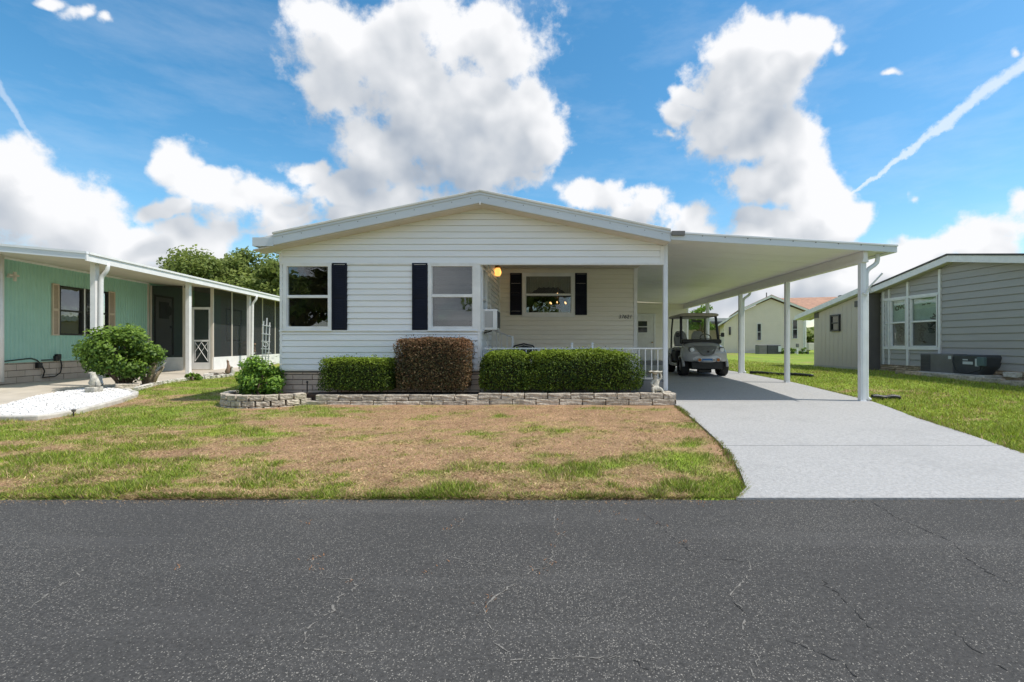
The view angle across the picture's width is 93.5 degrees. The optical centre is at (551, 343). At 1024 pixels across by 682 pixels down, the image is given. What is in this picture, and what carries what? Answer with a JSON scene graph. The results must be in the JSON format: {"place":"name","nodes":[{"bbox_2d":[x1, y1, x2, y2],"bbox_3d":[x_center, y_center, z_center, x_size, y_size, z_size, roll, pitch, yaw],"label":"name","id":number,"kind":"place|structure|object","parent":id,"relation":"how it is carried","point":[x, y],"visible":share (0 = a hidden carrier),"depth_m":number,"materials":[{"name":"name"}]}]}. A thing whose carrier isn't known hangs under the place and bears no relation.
{"place":"outdoors","nodes":[
{"label":"outdoors","id":0,"kind":"place"},
{"bbox_2d":[0,387,132,414],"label":"gravel","id":1,"kind":"structure","parent":0,"point":[55,402],"depth_m":8.42,"materials":[{"name":"white gravel"}]},
{"bbox_2d":[85,372,102,392],"bbox_3d":[-9.187,0.796,9.655,0.235,0.468,0.200,0,0,0],"label":"garden statue","id":2,"kind":"object","parent":1,"relation":"on","point":[94,383],"visible":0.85,"depth_m":9.61,"materials":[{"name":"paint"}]},
{"bbox_2d":[0,499,1023,681],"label":"road","id":3,"kind":"structure","parent":0,"point":[354,590],"depth_m":2.33,"materials":[{"name":"grey asphalt"}]},
{"bbox_2d":[0,350,1023,499],"bbox_3d":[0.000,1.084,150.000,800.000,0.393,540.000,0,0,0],"label":"lawn","id":4,"kind":"structure","parent":0,"point":[803,359],"depth_m":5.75,"materials":[{"name":"plant"}]},
{"bbox_2d":[0,388,138,420],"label":"kerb","id":5,"kind":"structure","parent":4,"relation":"on","point":[135,394],"depth_m":7.45,"materials":[{"name":"beige concrete"}]},
{"bbox_2d":[71,323,167,382],"bbox_3d":[-9.569,0.278,10.653,1.457,1.514,1.576,0,0,40],"label":"clipped shrub","id":6,"kind":"object","parent":4,"relation":"on","point":[131,359],"visible":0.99,"depth_m":10.35,"materials":[{"name":"green plant"}]},
{"bbox_2d":[115,383,139,388],"bbox_3d":[-9.196,0.939,10.403,0.249,0.147,0.407,4,1,44],"label":"garden rock","id":7,"kind":"object","parent":4,"relation":"on","point":[125,385],"visible":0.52,"depth_m":10.33,"materials":[{"name":"beige stone"}]},
{"bbox_2d":[0,364,270,404],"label":"patio slab","id":8,"kind":"structure","parent":4,"relation":"on","point":[14,392],"depth_m":11.04,"materials":[{"name":"beige concrete"}]},
{"bbox_2d":[0,244,279,385],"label":"mint house","id":9,"kind":"structure","parent":4,"relation":"on","point":[51,305],"depth_m":13.56,"materials":[{"name":"paint"}]},
{"bbox_2d":[60,285,83,335],"bbox_3d":[-13.170,-0.885,13.105,0.138,1.320,0.791,0,0,-8],"label":"window","id":10,"kind":"structure","parent":9,"relation":"in","point":[81,291],"depth_m":13.30,"materials":[{"name":"black glass"}]},
{"bbox_2d":[85,289,108,335],"bbox_3d":[-13.297,-0.885,13.975,0.138,1.320,0.880,0,0,-8],"label":"window","id":11,"kind":"structure","parent":9,"relation":"in","point":[106,313],"depth_m":14.30,"materials":[{"name":"brown metal"}]},
{"bbox_2d":[192,307,209,369],"bbox_3d":[-11.983,-0.174,16.441,0.591,2.145,0.040,0,0,-8],"label":"screen door","id":12,"kind":"structure","parent":9,"relation":"in","point":[200,315],"depth_m":16.43,"materials":[{"name":"white paint"}]},
{"bbox_2d":[141,359,165,384],"bbox_3d":[-9.192,0.676,11.053,0.657,0.672,0.177,0,0,0],"label":"pruned stump","id":13,"kind":"object","parent":4,"relation":"on","point":[153,377],"visible":0.49,"depth_m":11.02,"materials":[{"name":"brown wood"}]},
{"bbox_2d":[133,373,233,390],"bbox_3d":[-9.047,0.926,11.783,0.460,0.185,3.303,0,0,-2],"label":"stone edging","id":14,"kind":"object","parent":4,"relation":"on","point":[149,385],"visible":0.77,"depth_m":11.61,"materials":[{"name":"beige stone"}]},
{"bbox_2d":[184,372,202,380],"bbox_3d":[-9.083,0.857,12.200,0.364,0.280,0.399,0,0,0],"label":"ground plant","id":15,"kind":"object","parent":4,"relation":"on","point":[196,376],"visible":0.94,"depth_m":12.12,"materials":[{"name":"green plant"}]},
{"bbox_2d":[156,244,254,289],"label":"oak tree","id":16,"kind":"object","parent":4,"relation":"on","point":[202,265],"visible":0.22,"depth_m":44.47,"materials":[{"name":"green plant"}]},
{"bbox_2d":[225,360,234,374],"bbox_3d":[-9.063,0.690,13.531,0.270,0.469,0.147,0,0,0],"label":"bird ornament","id":17,"kind":"object","parent":4,"relation":"on","point":[229,369],"visible":0.84,"depth_m":13.50,"materials":[{"name":"brown stone"}]},
{"bbox_2d":[214,246,278,288],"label":"oak tree","id":18,"kind":"object","parent":4,"relation":"on","point":[240,259],"visible":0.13,"depth_m":48.75,"materials":[{"name":"green plant"}]},
{"bbox_2d":[249,259,279,295],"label":"oak tree","id":19,"kind":"object","parent":4,"relation":"on","point":[267,278],"visible":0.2,"depth_m":42.66,"materials":[{"name":"green plant"}]},
{"bbox_2d":[261,318,270,362],"bbox_3d":[-7.503,0.025,12.594,0.262,1.394,0.033,0,0,0],"label":"trellis","id":20,"kind":"object","parent":4,"relation":"on","point":[265,342],"visible":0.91,"depth_m":12.59,"materials":[{"name":"white paint"}]},
{"bbox_2d":[220,390,317,408],"bbox_3d":[-5.099,0.987,8.793,1.688,0.250,1.614,0,0,0],"label":"planter ring","id":21,"kind":"object","parent":4,"relation":"on","point":[232,399],"visible":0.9,"depth_m":8.11,"materials":[{"name":"beige stone"}]},
{"bbox_2d":[235,352,287,394],"bbox_3d":[-5.301,0.578,8.757,0.866,0.835,0.837,0,0,-25],"label":"flowering bush","id":22,"kind":"object","parent":21,"relation":"in","point":[253,371],"visible":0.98,"depth_m":8.59,"materials":[{"name":"green plant"}]},
{"bbox_2d":[2,487,743,498],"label":"grass verge","id":23,"kind":"object","parent":4,"relation":"on","point":[233,494],"depth_m":3.71,"materials":[{"name":"green plant"}]},
{"bbox_2d":[103,325,813,342],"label":"wood","id":24,"kind":"object","parent":4,"relation":"on","point":[809,334],"depth_m":110.87,"materials":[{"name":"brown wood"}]},
{"bbox_2d":[252,189,684,391],"bbox_3d":[-1.504,-0.812,14.955,7.800,3.925,12.690,0,0,0],"label":"mobile home","id":25,"kind":"object","parent":4,"relation":"on","point":[378,283],"visible":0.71,"depth_m":8.99,"materials":[{"name":"white plastic"}]},
{"bbox_2d":[282,265,331,330],"bbox_3d":[-4.572,-0.871,9.006,0.936,1.282,0.108,0,0,0],"label":"window","id":26,"kind":"structure","parent":25,"relation":"in","point":[286,296],"depth_m":8.97,"materials":[{"name":"white glass"}]},
{"bbox_2d":[427,265,476,330],"bbox_3d":[-1.863,-0.871,9.030,0.930,1.282,0.156,0,0,0],"label":"window","id":27,"kind":"structure","parent":25,"relation":"in","point":[437,294],"depth_m":9.04,"materials":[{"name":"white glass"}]},
{"bbox_2d":[482,266,487,331],"bbox_3d":[-1.338,-0.854,9.440,0.108,1.252,0.704,0,0,0],"label":"window","id":28,"kind":"structure","parent":25,"relation":"in","point":[484,272],"depth_m":9.60,"materials":[{"name":"white glass"}]},
{"bbox_2d":[483,309,499,333],"bbox_3d":[-1.182,-0.425,9.425,0.296,0.470,0.550,0,0,0],"label":"window air conditioner","id":29,"kind":"object","parent":25,"relation":"attached to","point":[491,320],"depth_m":9.16,"materials":[{"name":"white paint"}]},
{"bbox_2d":[495,265,500,275],"bbox_3d":[-1.254,-1.708,11.200,0.170,0.280,0.170,0,0,0],"label":"porch lamp","id":30,"kind":"object","parent":25,"relation":"attached to","point":[497,270],"visible":0.98,"depth_m":11.14,"materials":[{"name":"yellow glass"}]},
{"bbox_2d":[491,331,513,350],"bbox_3d":[-1.071,0.190,10.300,0.056,1.041,0.847,0,0,-41],"label":"stair railing","id":31,"kind":"object","parent":25,"relation":"on","point":[507,335],"visible":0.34,"depth_m":10.29,"materials":[{"name":"white metal"}]},
{"bbox_2d":[508,343,536,358],"bbox_3d":[-0.569,0.349,9.585,0.572,0.721,0.470,0,0,0],"label":"patio chair","id":32,"kind":"object","parent":25,"relation":"on","point":[525,346],"visible":0.19,"depth_m":9.80,"materials":[{"name":"black metal"}]},
{"bbox_2d":[522,273,574,316],"bbox_3d":[-0.081,-1.227,12.103,1.347,1.111,0.113,0,0,0],"label":"window","id":33,"kind":"structure","parent":25,"relation":"in","point":[524,314],"depth_m":12.07,"materials":[{"name":"white plastic"}]},
{"bbox_2d":[550,287,565,307],"bbox_3d":[0.179,-1.439,13.400,0.476,0.883,0.510,0,0,0],"label":"chandelier","id":34,"kind":"object","parent":25,"relation":"hanging from","point":[558,303],"visible":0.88,"depth_m":13.37,"materials":[{"name":"gold metal"}]},
{"bbox_2d":[484,342,662,378],"bbox_3d":[0.422,0.344,9.062,3.375,0.733,0.085,0,0,0],"label":"porch railing","id":35,"kind":"object","parent":25,"relation":"on","point":[592,343],"visible":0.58,"depth_m":9.03,"materials":[{"name":"white paint"}]},
{"bbox_2d":[306,390,675,404],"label":"planter wall","id":36,"kind":"structure","parent":4,"relation":"on","point":[666,397],"depth_m":8.43,"materials":[{"name":"beige stone"}]},
{"bbox_2d":[316,354,399,391],"bbox_3d":[-3.492,0.526,8.754,1.450,0.711,0.676,0,0,0],"label":"box hedge","id":37,"kind":"object","parent":36,"relation":"on","point":[373,374],"visible":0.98,"depth_m":8.53,"materials":[{"name":"green plant"}]},
{"bbox_2d":[393,334,475,391],"bbox_3d":[-2.134,0.357,8.762,1.505,1.075,0.656,0,0,0],"label":"copper hedge","id":38,"kind":"object","parent":36,"relation":"on","point":[423,363],"visible":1,"depth_m":8.54,"materials":[{"name":"brown plant"}]},
{"bbox_2d":[478,347,529,391],"bbox_3d":[-0.845,0.453,8.750,1.016,0.857,0.693,0,0,0],"label":"rounded hedge","id":39,"kind":"object","parent":36,"relation":"on","point":[502,368],"visible":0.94,"depth_m":8.53,"materials":[{"name":"green plant"}]},
{"bbox_2d":[520,346,646,392],"bbox_3d":[0.531,0.452,8.753,2.393,0.879,0.681,0,0,0],"label":"porch hedge","id":40,"kind":"object","parent":36,"relation":"on","point":[583,368],"visible":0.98,"depth_m":8.53,"materials":[{"name":"green plant"}]},
{"bbox_2d":[648,370,663,392],"bbox_3d":[1.885,0.713,8.694,0.284,0.435,0.289,0,0,0],"label":"birdbath statue","id":41,"kind":"object","parent":36,"relation":"on","point":[655,381],"visible":0.87,"depth_m":8.67,"materials":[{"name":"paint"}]},
{"bbox_2d":[637,301,687,364],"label":"utility shed","id":42,"kind":"structure","parent":4,"relation":"on","point":[649,324],"depth_m":20.59,"materials":[{"name":"beige plastic"}]},
{"bbox_2d":[638,315,653,359],"bbox_3d":[4.031,-0.169,20.580,0.700,2.079,0.100,0,0,0],"label":"door","id":43,"kind":"structure","parent":42,"relation":"in","point":[645,323],"depth_m":20.59,"materials":[{"name":"white paint"}]},
{"bbox_2d":[688,304,715,332],"bbox_3d":[12.232,-1.160,40.381,3.026,4.334,2.700,0,0,-40],"label":"lime green tree","id":44,"kind":"object","parent":4,"relation":"on","point":[698,326],"visible":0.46,"depth_m":39.50,"materials":[{"name":"green plant"}]},
{"bbox_2d":[755,345,780,353],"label":"condenser unit","id":45,"kind":"object","parent":4,"relation":"on","point":[767,349],"visible":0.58,"depth_m":41.49,"materials":[{"name":"grey metal"}]},
{"bbox_2d":[750,371,813,376],"bbox_3d":[6.510,0.862,13.661,1.687,0.120,0.094,0,0,41],"label":"drain pipe","id":46,"kind":"object","parent":4,"relation":"on","point":[791,374],"visible":0.79,"depth_m":13.60,"materials":[{"name":"black plastic"}]},
{"bbox_2d":[798,347,809,353],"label":"shrub","id":47,"kind":"object","parent":4,"relation":"on","point":[802,349],"visible":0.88,"depth_m":41.96,"materials":[{"name":"green plant"}]},
{"bbox_2d":[806,343,813,353],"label":"utility box","id":48,"kind":"object","parent":4,"relation":"on","point":[809,346],"visible":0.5,"depth_m":40.30,"materials":[{"name":"grey metal"}]},
{"bbox_2d":[728,359,1023,452],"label":"grass","id":49,"kind":"structure","parent":4,"relation":"on","point":[1007,430],"depth_m":9.23,"materials":[{"name":"green plant"}]},
{"bbox_2d":[871,394,900,399],"bbox_3d":[6.247,1.002,8.980,0.506,0.112,0.093,0,0,6],"label":"drain pipe","id":50,"kind":"object","parent":4,"relation":"on","point":[889,396],"visible":0.88,"depth_m":8.95,"materials":[{"name":"black plastic"}]},
{"bbox_2d":[794,253,1023,380],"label":"grey house","id":51,"kind":"structure","parent":4,"relation":"on","point":[962,303],"depth_m":13.93,"materials":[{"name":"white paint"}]},
{"bbox_2d":[830,314,840,331],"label":"window","id":52,"kind":"structure","parent":51,"relation":"in","point":[835,320],"depth_m":17.61,"materials":[{"name":"black glass"}]},
{"bbox_2d":[885,301,887,345],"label":"window","id":53,"kind":"structure","parent":51,"relation":"in","point":[886,302],"depth_m":15.77,"materials":[{"name":"white paint"}]},
{"bbox_2d":[890,299,905,346],"bbox_3d":[11.081,-0.655,15.300,0.120,1.502,0.617,0,0,-5],"label":"window","id":54,"kind":"structure","parent":51,"relation":"in","point":[897,307],"depth_m":15.40,"materials":[{"name":"glass"}]},
{"bbox_2d":[910,295,937,346],"bbox_3d":[11.165,-0.655,14.368,0.120,1.502,0.944,0,0,-5],"label":"window","id":55,"kind":"structure","parent":51,"relation":"in","point":[923,310],"depth_m":14.44,"materials":[{"name":"glass"}]},
{"bbox_2d":[895,370,1023,386],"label":"stone kerb","id":56,"kind":"structure","parent":4,"relation":"on","point":[990,380],"depth_m":12.17,"materials":[{"name":"grey stone"}]},
{"bbox_2d":[917,353,1002,377],"bbox_3d":[11.141,0.603,13.054,0.851,0.636,2.007,0,0,-5],"label":"package air conditioner","id":57,"kind":"object","parent":4,"relation":"on","point":[988,366],"visible":0.81,"depth_m":12.68,"materials":[{"name":"grey metal"}]},
{"bbox_2d":[1003,372,1021,377],"bbox_3d":[11.094,0.752,11.561,0.148,0.126,0.348,0,0,-5],"label":"loose block","id":58,"kind":"object","parent":4,"relation":"on","point":[1013,374],"depth_m":11.48,"materials":[{"name":"grey concrete"}]},
{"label":"mulch","id":59,"kind":"object","parent":4,"relation":"on","visible":0},
{"bbox_2d":[209,371,223,374],"bbox_3d":[-9.608,0.869,13.745,0.328,0.119,0.202,2,3,0],"label":"garden rock","id":60,"kind":"object","parent":59,"relation":"on","point":[216,373],"visible":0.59,"depth_m":13.65,"materials":[{"name":"beige stone"}]},
{"bbox_2d":[0,0,1023,338],"label":"sky","id":61,"kind":"structure","parent":0,"point":[135,131],"materials":[{"name":"blue"}]},
{"bbox_2d":[688,318,727,338],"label":"tan building","id":62,"kind":"structure","parent":0,"point":[712,333],"depth_m":58.00,"materials":[{"name":"paint"}]},
{"bbox_2d":[718,293,840,352],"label":"beige house","id":63,"kind":"structure","parent":0,"point":[764,321],"depth_m":44.97,"materials":[{"name":"paint"}]},
{"bbox_2d":[757,324,760,339],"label":"window","id":64,"kind":"structure","parent":63,"relation":"in","point":[758,325],"depth_m":45.00,"materials":[{"name":"glass"}]},
{"bbox_2d":[792,320,797,338],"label":"window","id":65,"kind":"structure","parent":63,"relation":"in","point":[794,322],"depth_m":44.15,"materials":[{"name":"glass"}]},
{"bbox_2d":[637,365,1023,499],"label":"driveway","id":66,"kind":"structure","parent":0,"point":[781,439],"depth_m":5.30,"materials":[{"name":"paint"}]},
{"bbox_2d":[668,313,728,375],"bbox_3d":[4.285,0.007,14.305,1.380,1.800,2.638,0,0,1],"label":"golf cart","id":67,"kind":"object","parent":66,"relation":"on","point":[699,351],"visible":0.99,"depth_m":13.48,"materials":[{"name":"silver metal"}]},
{"bbox_2d":[637,231,897,400],"bbox_3d":[4.199,-0.478,14.568,4.096,3.096,12.064,0,0,0],"label":"carport","id":68,"kind":"object","parent":66,"relation":"on","point":[705,268],"visible":0.81,"depth_m":10.30,"materials":[{"name":"white metal"}]},
{"bbox_2d":[674,370,1023,493],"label":"grass edge","id":69,"kind":"object","parent":66,"relation":"on","point":[727,454],"depth_m":5.55,"materials":[{"name":"green plant"}]}
]}

